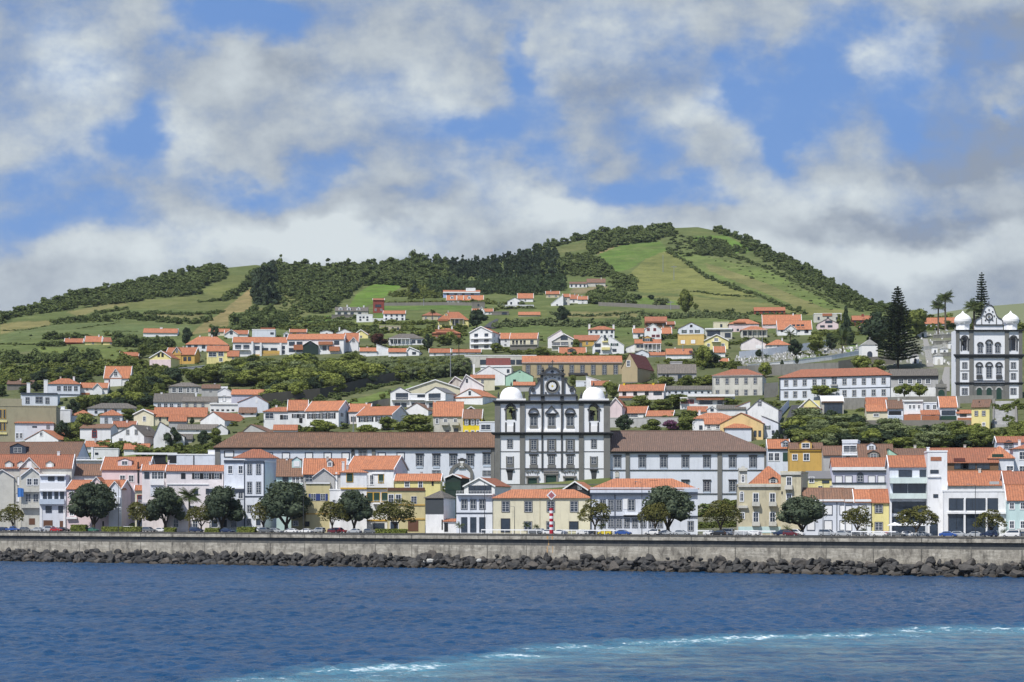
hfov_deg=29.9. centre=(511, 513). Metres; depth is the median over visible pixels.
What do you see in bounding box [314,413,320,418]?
window
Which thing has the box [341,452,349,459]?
window
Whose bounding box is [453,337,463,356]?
palm tree
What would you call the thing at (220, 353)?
window
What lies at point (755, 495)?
window
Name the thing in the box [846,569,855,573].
boulder
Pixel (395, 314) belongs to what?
house
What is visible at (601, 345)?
house
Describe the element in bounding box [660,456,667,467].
window
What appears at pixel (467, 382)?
house
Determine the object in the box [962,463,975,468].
window
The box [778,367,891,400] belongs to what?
school building
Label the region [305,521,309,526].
door
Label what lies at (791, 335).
palm tree
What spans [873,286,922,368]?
norfolk pine
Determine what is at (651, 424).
tree
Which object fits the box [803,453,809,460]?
window
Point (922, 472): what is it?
window
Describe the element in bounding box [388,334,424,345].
house
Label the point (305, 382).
tree
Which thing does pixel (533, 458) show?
window
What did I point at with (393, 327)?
house
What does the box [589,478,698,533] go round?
mansion
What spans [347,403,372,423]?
house
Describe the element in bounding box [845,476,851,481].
window
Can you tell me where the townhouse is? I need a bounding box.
[244,461,275,527]
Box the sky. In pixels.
[0,0,1023,314]
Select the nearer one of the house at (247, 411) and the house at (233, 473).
the house at (233, 473)
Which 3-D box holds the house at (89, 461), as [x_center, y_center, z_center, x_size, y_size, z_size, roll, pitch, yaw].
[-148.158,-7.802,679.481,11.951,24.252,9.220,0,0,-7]
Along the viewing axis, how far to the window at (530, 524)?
553.02 m
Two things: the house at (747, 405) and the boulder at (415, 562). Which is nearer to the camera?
the boulder at (415, 562)
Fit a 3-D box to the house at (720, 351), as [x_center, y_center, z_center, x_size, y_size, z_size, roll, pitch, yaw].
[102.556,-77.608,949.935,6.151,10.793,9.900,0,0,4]
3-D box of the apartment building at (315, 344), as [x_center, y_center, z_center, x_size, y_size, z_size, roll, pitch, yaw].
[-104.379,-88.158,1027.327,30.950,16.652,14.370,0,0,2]
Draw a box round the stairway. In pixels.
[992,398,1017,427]
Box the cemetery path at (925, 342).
[923,339,933,366]
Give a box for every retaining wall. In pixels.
[737,362,837,375]
[764,382,777,397]
[838,356,895,367]
[844,396,959,408]
[865,420,970,426]
[960,395,992,402]
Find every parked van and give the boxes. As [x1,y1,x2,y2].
[44,526,54,530]
[722,529,734,534]
[789,529,804,535]
[818,529,835,535]
[1001,530,1020,536]
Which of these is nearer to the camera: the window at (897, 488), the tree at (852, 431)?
the window at (897, 488)
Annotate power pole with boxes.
[446,353,454,377]
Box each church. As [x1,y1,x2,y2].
[491,360,613,483]
[951,301,1023,399]
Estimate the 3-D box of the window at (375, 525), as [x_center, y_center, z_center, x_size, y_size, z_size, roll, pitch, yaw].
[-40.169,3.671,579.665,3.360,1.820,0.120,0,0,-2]
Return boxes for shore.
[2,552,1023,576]
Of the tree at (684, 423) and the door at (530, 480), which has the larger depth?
the tree at (684, 423)
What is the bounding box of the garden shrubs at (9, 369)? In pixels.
[0,313,1023,384]
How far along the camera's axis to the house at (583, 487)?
591.04 m
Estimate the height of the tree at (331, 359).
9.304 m
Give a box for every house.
[0,441,93,458]
[0,451,76,530]
[7,378,34,390]
[14,422,53,441]
[20,467,40,528]
[21,380,59,405]
[24,430,66,441]
[39,474,69,528]
[48,376,81,397]
[60,406,71,422]
[64,337,83,343]
[65,477,132,530]
[72,410,95,421]
[74,464,101,479]
[76,457,102,463]
[80,382,109,394]
[80,424,118,440]
[84,335,102,344]
[85,438,110,452]
[87,403,136,415]
[94,448,119,458]
[99,410,123,423]
[100,456,154,522]
[102,337,115,344]
[103,366,132,386]
[112,420,137,431]
[112,424,154,444]
[123,352,139,358]
[123,443,150,455]
[131,453,176,463]
[133,409,156,425]
[134,485,141,526]
[141,460,176,528]
[143,327,178,336]
[149,351,179,366]
[153,392,196,406]
[153,421,184,447]
[154,407,208,425]
[165,465,223,531]
[166,346,200,363]
[167,450,214,464]
[168,382,201,393]
[168,415,187,429]
[177,424,218,433]
[182,396,218,410]
[182,434,193,442]
[185,335,229,351]
[200,411,244,426]
[201,383,220,396]
[206,345,229,363]
[208,329,229,335]
[209,488,243,531]
[210,403,237,412]
[215,424,229,434]
[224,330,248,337]
[224,459,246,487]
[227,350,239,361]
[231,389,264,402]
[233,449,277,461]
[237,395,269,413]
[238,407,257,416]
[242,424,272,431]
[252,328,275,336]
[262,405,298,428]
[273,424,297,431]
[276,456,302,529]
[287,400,308,426]
[289,329,307,333]
[291,514,305,529]
[302,456,347,493]
[305,400,349,426]
[305,482,330,531]
[319,330,333,333]
[329,489,339,527]
[331,314,354,318]
[335,305,368,314]
[335,327,353,333]
[339,461,368,531]
[343,333,359,351]
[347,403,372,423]
[348,455,408,487]
[355,405,408,428]
[356,314,372,321]
[356,329,370,337]
[359,347,377,356]
[360,481,387,529]
[372,318,385,321]
[373,298,384,312]
[376,344,387,355]
[379,326,400,330]
[383,310,405,319]
[387,488,425,532]
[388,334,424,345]
[388,348,406,356]
[390,387,410,406]
[393,472,443,524]
[405,402,432,415]
[406,347,422,355]
[406,379,459,394]
[409,393,425,405]
[422,312,442,319]
[424,491,455,532]
[425,387,456,407]
[429,348,450,355]
[432,325,460,338]
[433,401,463,431]
[437,310,468,327]
[443,288,479,297]
[443,519,455,532]
[444,474,469,514]
[446,294,482,301]
[448,376,461,386]
[452,349,480,354]
[454,388,496,404]
[456,491,495,532]
[459,374,483,392]
[462,409,483,431]
[463,477,510,495]
[469,326,499,348]
[470,374,494,390]
[472,302,484,308]
[472,307,492,314]
[473,364,505,385]
[479,421,494,431]
[480,365,512,374]
[486,358,509,364]
[491,311,508,314]
[492,489,589,532]
[500,333,509,346]
[505,305,533,306]
[505,369,533,385]
[507,297,521,304]
[509,332,539,349]
[513,381,534,391]
[517,293,533,301]
[518,312,539,316]
[545,290,559,297]
[547,330,563,347]
[551,295,562,305]
[558,347,585,354]
[562,294,569,304]
[563,481,591,495]
[569,282,586,287]
[570,293,577,302]
[574,335,599,345]
[576,381,585,386]
[577,295,587,303]
[586,277,605,286]
[586,376,600,388]
[588,324,614,337]
[590,381,607,390]
[592,335,610,354]
[608,335,623,353]
[610,397,626,417]
[618,383,666,399]
[625,344,634,352]
[625,406,649,416]
[632,325,644,338]
[634,336,660,351]
[634,350,649,356]
[644,316,666,327]
[644,324,661,338]
[645,410,674,416]
[648,350,665,356]
[657,364,696,382]
[661,326,671,336]
[665,348,692,358]
[666,321,674,328]
[666,386,711,395]
[670,361,682,363]
[677,322,704,333]
[678,334,706,344]
[680,394,734,408]
[687,406,707,414]
[692,410,731,429]
[703,334,728,348]
[704,328,731,338]
[704,418,728,429]
[706,406,716,412]
[713,322,728,327]
[713,346,725,356]
[716,405,745,415]
[720,413,764,439]
[723,420,751,440]
[727,319,759,331]
[736,401,749,413]
[736,484,780,534]
[740,326,767,337]
[740,337,766,349]
[747,399,782,421]
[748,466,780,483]
[753,307,785,313]
[761,313,801,328]
[762,416,783,437]
[765,338,789,348]
[765,439,789,474]
[776,320,811,335]
[780,471,807,528]
[787,439,822,471]
[798,398,822,414]
[802,486,843,534]
[805,471,831,486]
[813,313,841,322]
[816,318,838,329]
[820,396,843,413]
[821,446,841,470]
[829,457,885,488]
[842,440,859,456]
[842,488,854,531]
[851,314,871,325]
[852,489,871,532]
[856,442,893,456]
[864,397,887,406]
[864,404,887,419]
[870,489,889,532]
[885,398,903,419]
[885,455,926,532]
[887,448,897,454]
[889,369,938,396]
[893,445,926,454]
[902,400,922,419]
[920,410,939,419]
[923,402,937,409]
[924,447,947,535]
[925,317,954,326]
[929,445,998,470]
[937,396,957,419]
[947,468,1012,489]
[956,410,971,421]
[971,399,992,427]
[987,446,1014,470]
[992,436,1023,452]
[1000,471,1023,489]
[1003,484,1023,530]
[1009,440,1023,470]
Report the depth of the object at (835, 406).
728.35 m
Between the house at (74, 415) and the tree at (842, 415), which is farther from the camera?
the house at (74, 415)
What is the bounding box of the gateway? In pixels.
[935,379,946,395]
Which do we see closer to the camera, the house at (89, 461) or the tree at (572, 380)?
the house at (89, 461)
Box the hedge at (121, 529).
[101,526,141,531]
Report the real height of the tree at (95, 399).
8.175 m
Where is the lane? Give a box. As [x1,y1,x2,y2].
[783,405,799,441]
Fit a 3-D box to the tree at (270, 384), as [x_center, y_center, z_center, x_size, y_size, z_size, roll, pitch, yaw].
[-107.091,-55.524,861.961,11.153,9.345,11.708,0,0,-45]
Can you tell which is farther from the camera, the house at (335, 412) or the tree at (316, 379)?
the tree at (316, 379)
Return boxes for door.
[29,518,34,524]
[43,520,52,526]
[168,456,175,462]
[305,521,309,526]
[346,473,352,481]
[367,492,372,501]
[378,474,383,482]
[408,521,417,530]
[444,523,447,531]
[528,478,536,483]
[546,475,555,482]
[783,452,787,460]
[938,390,944,395]
[977,388,981,394]
[987,388,991,394]
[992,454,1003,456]
[996,388,1001,398]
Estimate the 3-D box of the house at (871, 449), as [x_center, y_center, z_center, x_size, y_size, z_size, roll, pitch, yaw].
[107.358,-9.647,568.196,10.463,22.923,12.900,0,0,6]
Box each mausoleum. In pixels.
[910,353,918,363]
[918,330,926,336]
[931,346,937,353]
[933,351,942,364]
[940,344,947,352]
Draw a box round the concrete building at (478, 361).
[464,355,536,367]
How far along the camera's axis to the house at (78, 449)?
689.77 m
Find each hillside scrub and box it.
[209,296,383,335]
[665,234,839,315]
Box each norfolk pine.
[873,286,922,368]
[971,272,989,327]
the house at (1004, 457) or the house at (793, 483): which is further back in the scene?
the house at (1004, 457)
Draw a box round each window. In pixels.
[25,397,29,403]
[26,494,30,501]
[27,478,31,484]
[33,478,38,484]
[33,494,37,501]
[35,397,42,402]
[43,491,46,498]
[45,506,51,512]
[48,476,53,480]
[48,491,51,498]
[54,491,57,498]
[58,476,63,480]
[58,506,64,512]
[60,491,63,498]
[92,429,96,437]
[119,475,125,479]
[128,475,133,481]
[137,495,141,502]
[144,472,148,478]
[151,471,156,478]
[157,471,163,478]
[173,519,178,527]
[192,473,200,478]
[192,519,197,526]
[201,473,210,478]
[208,352,216,356]
[211,519,217,527]
[212,473,221,478]
[218,351,223,355]
[224,451,233,456]
[228,465,232,473]
[230,520,236,527]
[238,465,242,473]
[238,493,242,498]
[246,518,251,525]
[247,463,251,474]
[247,482,251,493]
[247,505,251,511]
[256,463,260,474]
[256,482,260,493]
[256,518,260,525]
[265,413,273,418]
[280,415,287,418]
[282,452,289,457]
[293,521,298,525]
[305,452,312,457]
[305,475,312,481]
[307,413,313,418]
[308,494,317,500]
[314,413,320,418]
[318,494,327,500]
[321,413,327,418]
[324,452,331,457]
[328,413,335,418]
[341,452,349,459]
[359,417,365,421]
[359,450,366,455]
[366,417,372,421]
[369,475,373,483]
[373,492,379,501]
[373,523,383,528]
[378,452,385,455]
[381,492,387,501]
[388,494,393,502]
[390,521,398,528]
[395,494,400,502]
[396,393,407,399]
[396,452,404,459]
[404,481,409,486]
[411,496,416,503]
[416,454,422,465]
[418,481,422,487]
[428,393,440,399]
[432,454,439,465]
[432,470,440,473]
[449,454,456,465]
[461,499,466,508]
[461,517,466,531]
[464,419,469,424]
[466,454,473,465]
[468,485,490,493]
[470,419,475,424]
[470,499,475,508]
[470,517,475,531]
[479,499,485,508]
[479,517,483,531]
[481,424,490,429]
[482,470,490,475]
[483,453,490,464]
[501,501,509,511]
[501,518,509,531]
[507,439,512,447]
[507,457,512,463]
[524,501,532,511]
[524,521,531,530]
[526,365,529,373]
[530,416,537,425]
[530,439,536,449]
[530,455,536,464]
[537,365,541,374]
[546,521,554,530]
[547,501,554,511]
[548,416,554,425]
[548,439,554,449]
[548,455,554,464]
[566,416,573,425]
[567,439,572,449]
[567,455,573,464]
[569,365,573,372]
[569,521,577,529]
[570,501,577,511]
[580,365,584,372]
[591,365,595,374]
[591,439,596,447]
[591,457,596,463]
[602,365,606,374]
[608,499,613,510]
[608,518,613,527]
[613,365,617,374]
[614,456,620,467]
[616,499,621,510]
[616,518,621,527]
[623,498,627,508]
[624,518,629,527]
[628,414,637,416]
[628,499,634,510]
[632,518,637,527]
[638,456,645,467]
[640,520,645,527]
[648,521,653,527]
[657,521,662,527]
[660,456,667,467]
[681,456,688,467]
[688,521,693,530]
[699,401,711,403]
[703,456,710,467]
[703,481,710,491]
[707,331,719,335]
[725,333,730,337]
[729,456,735,467]
[729,481,735,491]
[740,491,743,501]
[741,474,744,481]
[749,456,756,467]
[753,493,758,501]
[753,512,758,521]
[768,453,773,460]
[769,493,775,501]
[769,512,775,521]
[774,452,779,460]
[786,476,791,484]
[786,493,791,499]
[792,454,797,460]
[802,379,806,385]
[802,391,806,396]
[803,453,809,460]
[807,522,814,529]
[812,379,816,385]
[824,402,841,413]
[824,505,832,514]
[824,520,831,529]
[832,377,836,383]
[835,476,842,481]
[839,505,843,514]
[839,520,843,529]
[842,378,846,384]
[842,390,846,396]
[843,445,856,452]
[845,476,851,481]
[845,505,851,514]
[845,521,851,530]
[857,472,863,481]
[868,475,875,481]
[871,378,875,383]
[871,389,875,395]
[874,504,882,512]
[874,522,882,530]
[877,475,884,481]
[881,377,885,383]
[881,389,885,395]
[892,502,925,512]
[892,517,924,523]
[892,526,924,532]
[893,484,907,492]
[899,470,911,476]
[907,379,912,383]
[908,484,925,492]
[920,470,925,476]
[925,379,930,383]
[930,523,937,535]
[932,404,936,409]
[942,410,954,414]
[948,514,963,531]
[949,498,963,509]
[954,463,961,468]
[962,362,966,367]
[962,373,966,378]
[962,388,967,393]
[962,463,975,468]
[966,498,985,509]
[966,514,985,533]
[976,366,981,373]
[976,463,989,468]
[978,345,982,352]
[986,343,991,352]
[986,366,991,377]
[987,498,997,509]
[987,522,997,530]
[995,345,999,352]
[996,366,1001,373]
[1004,440,1013,448]
[1006,465,1013,470]
[1009,502,1014,509]
[1009,520,1014,528]
[1010,388,1015,393]
[1011,362,1015,367]
[1011,373,1015,378]
[1019,451,1023,459]
[1020,502,1023,509]
[1020,521,1023,528]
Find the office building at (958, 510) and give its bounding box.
[942,481,1005,535]
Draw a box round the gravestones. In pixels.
[735,328,955,365]
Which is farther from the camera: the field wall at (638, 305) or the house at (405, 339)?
the field wall at (638, 305)
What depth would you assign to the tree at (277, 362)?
940.59 m
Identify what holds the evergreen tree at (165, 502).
on the road
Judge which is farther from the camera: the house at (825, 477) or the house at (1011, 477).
the house at (825, 477)
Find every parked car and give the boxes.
[5,526,19,530]
[19,527,29,530]
[30,527,43,530]
[50,527,62,530]
[58,527,69,530]
[87,527,98,530]
[142,527,155,531]
[156,528,163,531]
[189,527,203,531]
[220,528,234,531]
[259,527,273,532]
[270,528,282,532]
[284,528,298,532]
[298,528,313,532]
[312,527,325,532]
[327,528,339,532]
[333,527,346,532]
[347,529,361,532]
[363,529,374,532]
[527,529,542,533]
[553,530,567,533]
[576,529,589,533]
[598,531,612,534]
[615,530,631,534]
[643,529,660,534]
[660,530,673,534]
[674,530,689,534]
[703,530,713,534]
[710,530,725,534]
[735,531,751,534]
[749,530,760,534]
[773,529,785,534]
[783,530,798,535]
[836,531,850,535]
[846,531,861,535]
[871,532,886,535]
[886,531,904,535]
[902,531,914,535]
[914,531,931,535]
[939,531,956,536]
[952,531,966,536]
[967,531,981,536]
[980,530,998,536]
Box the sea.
[0,561,1023,681]
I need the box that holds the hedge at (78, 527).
[70,524,88,530]
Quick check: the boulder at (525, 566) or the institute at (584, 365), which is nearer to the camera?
the boulder at (525, 566)
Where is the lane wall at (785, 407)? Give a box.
[780,400,788,413]
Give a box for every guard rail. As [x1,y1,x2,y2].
[481,529,541,533]
[563,530,615,533]
[735,530,775,531]
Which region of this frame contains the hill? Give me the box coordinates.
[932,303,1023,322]
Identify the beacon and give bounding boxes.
[547,490,555,533]
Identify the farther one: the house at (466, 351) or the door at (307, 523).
the house at (466, 351)
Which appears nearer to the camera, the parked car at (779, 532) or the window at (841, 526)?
the parked car at (779, 532)
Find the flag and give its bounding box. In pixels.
[17,487,22,527]
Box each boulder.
[86,557,95,562]
[91,552,100,558]
[107,554,114,562]
[115,553,122,559]
[134,549,140,555]
[135,558,142,563]
[162,557,169,563]
[166,554,173,560]
[172,558,179,562]
[202,559,213,564]
[256,551,264,559]
[297,559,306,565]
[309,554,319,561]
[336,552,344,559]
[341,558,348,563]
[376,562,384,566]
[402,561,411,566]
[410,560,420,565]
[420,555,428,563]
[422,552,432,558]
[428,550,435,557]
[458,561,463,568]
[491,563,497,568]
[509,563,519,568]
[523,562,530,569]
[528,561,538,568]
[537,564,547,569]
[538,558,547,564]
[551,559,558,565]
[555,558,563,564]
[560,562,569,568]
[580,553,592,561]
[584,561,591,566]
[588,564,599,568]
[608,561,619,570]
[618,565,630,570]
[638,557,645,565]
[642,560,649,565]
[645,553,655,561]
[648,565,656,571]
[658,564,665,570]
[672,564,681,571]
[684,565,691,570]
[690,562,699,568]
[694,566,706,571]
[710,563,717,568]
[713,555,725,564]
[715,568,723,572]
[719,563,726,569]
[724,566,732,572]
[732,564,741,567]
[736,565,745,571]
[741,559,750,566]
[753,565,760,572]
[769,566,776,571]
[774,570,784,573]
[779,565,787,571]
[790,558,799,563]
[794,558,806,568]
[801,569,813,573]
[804,558,813,566]
[805,565,814,569]
[812,562,822,570]
[812,569,821,573]
[827,566,836,574]
[835,570,842,574]
[843,566,850,573]
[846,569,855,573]
[856,568,862,574]
[864,561,872,568]
[872,564,876,571]
[875,557,885,565]
[887,564,895,570]
[890,561,899,571]
[891,572,899,575]
[903,568,910,573]
[911,569,917,575]
[914,561,923,567]
[921,565,934,574]
[924,556,935,565]
[943,573,953,576]
[953,559,961,568]
[953,569,960,575]
[958,564,974,572]
[966,558,975,565]
[972,572,981,576]
[974,563,986,567]
[976,565,987,574]
[982,569,988,574]
[987,563,996,570]
[998,572,1008,576]
[1002,563,1011,572]
[1010,565,1018,571]
[1010,572,1018,577]
[1012,569,1023,576]
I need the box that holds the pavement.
[98,531,1023,536]
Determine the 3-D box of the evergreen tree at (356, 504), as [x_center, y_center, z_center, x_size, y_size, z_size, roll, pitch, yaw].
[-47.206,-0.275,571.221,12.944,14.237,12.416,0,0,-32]
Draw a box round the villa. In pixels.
[551,334,581,350]
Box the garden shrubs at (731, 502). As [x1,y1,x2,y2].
[11,331,1013,508]
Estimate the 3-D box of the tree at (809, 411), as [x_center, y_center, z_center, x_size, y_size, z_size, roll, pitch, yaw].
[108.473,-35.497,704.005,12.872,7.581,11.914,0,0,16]
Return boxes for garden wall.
[365,398,389,405]
[610,417,677,426]
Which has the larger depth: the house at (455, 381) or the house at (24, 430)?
the house at (455, 381)
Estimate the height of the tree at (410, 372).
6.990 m
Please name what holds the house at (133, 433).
on the terrain
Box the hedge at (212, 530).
[204,528,220,531]
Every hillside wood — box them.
[0,262,229,323]
[228,303,294,328]
[261,249,456,312]
[419,243,559,278]
[426,271,567,295]
[520,222,678,255]
[532,243,638,303]
[713,225,891,311]
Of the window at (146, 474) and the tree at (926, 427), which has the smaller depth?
the window at (146, 474)
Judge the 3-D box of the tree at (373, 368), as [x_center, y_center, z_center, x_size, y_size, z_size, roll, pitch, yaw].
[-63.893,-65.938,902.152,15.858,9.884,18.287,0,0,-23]
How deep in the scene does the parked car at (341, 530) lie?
567.11 m
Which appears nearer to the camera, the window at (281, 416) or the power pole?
the window at (281, 416)
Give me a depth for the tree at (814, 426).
674.76 m
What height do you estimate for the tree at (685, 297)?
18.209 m
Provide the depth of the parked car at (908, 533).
481.24 m
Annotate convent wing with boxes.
[213,432,494,488]
[610,430,765,504]
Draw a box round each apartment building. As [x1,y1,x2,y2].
[232,337,286,356]
[286,334,346,354]
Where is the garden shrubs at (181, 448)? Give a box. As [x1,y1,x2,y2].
[55,376,1023,528]
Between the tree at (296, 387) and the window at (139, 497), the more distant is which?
the tree at (296, 387)
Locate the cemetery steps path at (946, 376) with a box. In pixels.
[942,367,949,390]
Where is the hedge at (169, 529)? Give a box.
[164,527,176,531]
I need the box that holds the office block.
[0,398,59,441]
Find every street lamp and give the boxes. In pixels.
[117,483,118,531]
[301,481,303,532]
[481,481,484,533]
[970,484,975,536]
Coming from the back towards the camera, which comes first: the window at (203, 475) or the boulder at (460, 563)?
the window at (203, 475)
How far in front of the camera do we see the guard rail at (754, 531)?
496.84 m
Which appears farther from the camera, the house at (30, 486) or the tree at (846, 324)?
the tree at (846, 324)
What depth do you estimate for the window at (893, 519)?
504.14 m
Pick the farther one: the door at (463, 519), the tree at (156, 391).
the tree at (156, 391)
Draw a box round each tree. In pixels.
[0,384,6,395]
[0,504,24,530]
[9,377,16,380]
[18,386,26,392]
[21,375,30,383]
[30,373,38,380]
[30,381,40,390]
[34,372,46,379]
[36,380,43,388]
[37,368,51,375]
[45,370,55,378]
[50,373,66,381]
[53,420,71,436]
[54,367,66,374]
[62,369,73,375]
[64,375,80,379]
[66,399,80,413]
[66,481,117,527]
[70,413,94,436]
[72,366,86,376]
[76,395,90,409]
[80,373,92,380]
[88,394,100,405]
[99,396,117,402]
[107,391,124,398]
[116,389,125,396]
[117,399,139,405]
[121,409,134,419]
[122,374,151,392]
[123,391,131,399]
[126,502,149,526]
[128,392,143,405]
[134,395,153,406]
[138,344,148,356]
[142,486,185,526]
[144,376,164,392]
[149,389,164,395]
[152,383,165,392]
[156,375,176,387]
[161,367,183,382]
[163,427,181,445]
[177,487,201,531]
[182,327,192,343]
[184,369,202,383]
[184,504,216,531]
[197,430,210,444]
[200,364,218,382]
[201,485,246,529]
[210,326,218,336]
[210,428,221,443]
[216,364,233,380]
[222,369,239,385]
[223,358,244,366]
[234,372,252,385]
[242,361,275,369]
[245,368,266,382]
[246,357,256,361]
[250,365,282,380]
[250,501,274,532]
[254,375,283,388]
[257,480,312,532]
[258,357,276,361]
[258,372,277,382]
[258,389,286,395]
[262,380,279,390]
[269,360,281,364]
[270,382,291,390]
[275,371,289,375]
[277,365,287,371]
[278,374,302,380]
[281,357,296,365]
[281,379,298,383]
[282,353,317,359]
[282,359,301,365]
[285,368,301,374]
[287,381,307,394]
[288,360,301,366]
[295,358,322,367]
[298,366,318,373]
[299,372,312,378]
[299,379,311,388]
[300,363,325,371]
[305,379,320,388]
[307,419,338,431]
[310,371,332,376]
[310,375,324,386]
[317,364,329,369]
[317,373,345,386]
[317,501,348,532]
[318,360,341,365]
[321,379,346,392]
[326,358,338,360]
[326,366,350,374]
[334,489,372,528]
[336,360,347,363]
[337,353,367,362]
[341,371,356,383]
[342,359,358,365]
[345,361,367,368]
[346,368,362,381]
[348,372,376,381]
[355,424,377,431]
[360,363,389,374]
[367,360,394,369]
[369,333,388,345]
[372,498,416,528]
[378,416,397,429]
[379,368,390,374]
[389,414,433,431]
[390,369,399,378]
[394,365,405,370]
[398,372,409,380]
[401,360,411,364]
[406,367,416,378]
[410,281,419,292]
[416,369,425,376]
[422,334,433,350]
[423,365,431,375]
[430,367,442,376]
[436,334,452,345]
[436,364,449,375]
[445,364,454,374]
[446,331,454,339]
[451,363,465,374]
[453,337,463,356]
[455,521,465,533]
[459,359,468,364]
[461,364,471,373]
[462,357,471,364]
[468,309,488,327]
[490,343,503,351]
[522,522,530,533]
[533,347,550,355]
[554,305,570,319]
[569,375,575,384]
[572,339,579,346]
[577,499,610,533]
[597,523,605,529]
[603,381,612,390]
[607,383,618,397]
[615,414,634,429]
[630,395,650,405]
[637,502,670,528]
[640,419,661,429]
[640,485,695,534]
[650,373,659,381]
[651,399,672,409]
[652,298,669,304]
[657,376,676,385]
[662,420,678,429]
[668,393,686,407]
[676,288,693,312]
[676,415,695,429]
[678,375,693,385]
[695,345,711,368]
[702,375,711,384]
[702,500,743,529]
[707,350,721,362]
[722,398,741,404]
[755,349,761,356]
[758,362,771,375]
[772,430,783,438]
[774,495,827,535]
[780,419,807,430]
[783,424,810,439]
[785,329,796,341]
[785,415,811,420]
[786,429,812,440]
[787,339,802,355]
[791,407,824,417]
[791,432,824,441]
[805,423,824,430]
[806,419,820,424]
[807,334,826,350]
[808,432,839,445]
[810,385,839,395]
[812,419,828,426]
[819,415,831,418]
[819,427,841,433]
[823,410,840,415]
[823,425,841,428]
[825,332,837,349]
[827,418,835,424]
[828,433,860,445]
[830,413,849,421]
[831,328,852,352]
[831,414,870,427]
[833,422,848,427]
[838,305,855,344]
[840,427,849,433]
[840,505,872,530]
[847,413,865,421]
[847,421,864,428]
[848,428,857,434]
[850,355,871,367]
[856,426,867,434]
[856,435,869,443]
[858,311,889,347]
[858,425,885,434]
[858,428,882,442]
[869,432,893,443]
[871,359,885,370]
[876,417,901,424]
[877,423,906,429]
[879,426,897,431]
[884,437,909,447]
[888,430,911,437]
[893,383,912,396]
[894,505,939,532]
[896,425,921,432]
[900,437,915,445]
[904,427,928,433]
[905,308,927,335]
[907,429,921,438]
[911,383,927,395]
[911,433,930,446]
[915,425,934,430]
[926,431,952,447]
[929,434,963,445]
[930,300,945,334]
[930,424,948,431]
[935,290,953,329]
[946,420,965,430]
[946,434,972,446]
[951,429,970,439]
[962,296,984,329]
[965,431,992,446]
[969,423,980,430]
[972,509,1007,536]
[976,426,998,433]
[1002,427,1018,434]
[1004,432,1021,435]
[1006,421,1020,430]
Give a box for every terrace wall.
[179,365,204,368]
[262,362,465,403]
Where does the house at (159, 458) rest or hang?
on the terrain
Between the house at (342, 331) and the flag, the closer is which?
the flag
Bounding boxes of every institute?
[522,356,622,377]
[711,369,766,395]
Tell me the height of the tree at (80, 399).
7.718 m
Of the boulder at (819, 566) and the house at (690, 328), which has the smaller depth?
the boulder at (819, 566)
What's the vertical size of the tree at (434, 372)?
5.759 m
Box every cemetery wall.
[739,340,828,358]
[747,350,858,365]
[921,344,947,350]
[933,334,950,337]
[933,340,950,344]
[933,352,950,356]
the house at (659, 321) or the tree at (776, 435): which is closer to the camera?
the tree at (776, 435)
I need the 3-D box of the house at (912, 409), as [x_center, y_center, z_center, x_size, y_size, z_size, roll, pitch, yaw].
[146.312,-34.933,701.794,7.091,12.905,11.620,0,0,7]
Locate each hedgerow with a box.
[0,268,256,363]
[288,284,532,344]
[491,301,749,327]
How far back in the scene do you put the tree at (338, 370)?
899.87 m
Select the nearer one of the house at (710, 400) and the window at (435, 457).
the window at (435, 457)
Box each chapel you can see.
[217,386,230,402]
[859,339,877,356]
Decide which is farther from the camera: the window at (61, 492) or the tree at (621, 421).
the tree at (621, 421)
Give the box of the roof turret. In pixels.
[738,466,747,483]
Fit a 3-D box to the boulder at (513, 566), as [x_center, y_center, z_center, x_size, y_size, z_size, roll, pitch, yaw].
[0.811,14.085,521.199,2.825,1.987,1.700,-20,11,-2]
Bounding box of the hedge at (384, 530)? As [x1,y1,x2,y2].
[375,528,407,532]
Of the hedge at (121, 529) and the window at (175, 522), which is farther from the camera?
the window at (175, 522)
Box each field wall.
[384,302,471,305]
[598,302,679,308]
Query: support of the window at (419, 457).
in the convent wing at (471, 455)
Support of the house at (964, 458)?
on the terrain
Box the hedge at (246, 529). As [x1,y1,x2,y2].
[236,526,257,531]
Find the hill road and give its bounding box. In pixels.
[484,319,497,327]
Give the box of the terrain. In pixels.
[0,227,1023,534]
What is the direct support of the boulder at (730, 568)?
on the shore
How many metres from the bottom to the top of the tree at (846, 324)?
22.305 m
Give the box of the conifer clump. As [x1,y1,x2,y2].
[249,259,281,304]
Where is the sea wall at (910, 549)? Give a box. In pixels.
[0,531,1023,565]
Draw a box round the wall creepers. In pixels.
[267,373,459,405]
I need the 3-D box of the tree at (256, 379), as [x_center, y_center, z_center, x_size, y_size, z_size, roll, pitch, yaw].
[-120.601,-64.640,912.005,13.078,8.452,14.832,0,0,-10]
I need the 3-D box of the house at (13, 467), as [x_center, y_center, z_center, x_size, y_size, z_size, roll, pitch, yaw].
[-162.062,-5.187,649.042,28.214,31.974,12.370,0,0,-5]
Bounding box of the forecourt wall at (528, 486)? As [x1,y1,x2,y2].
[508,484,597,488]
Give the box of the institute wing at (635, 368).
[621,353,653,383]
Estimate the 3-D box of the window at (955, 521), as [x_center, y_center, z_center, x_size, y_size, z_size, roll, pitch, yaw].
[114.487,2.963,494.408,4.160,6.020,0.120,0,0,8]

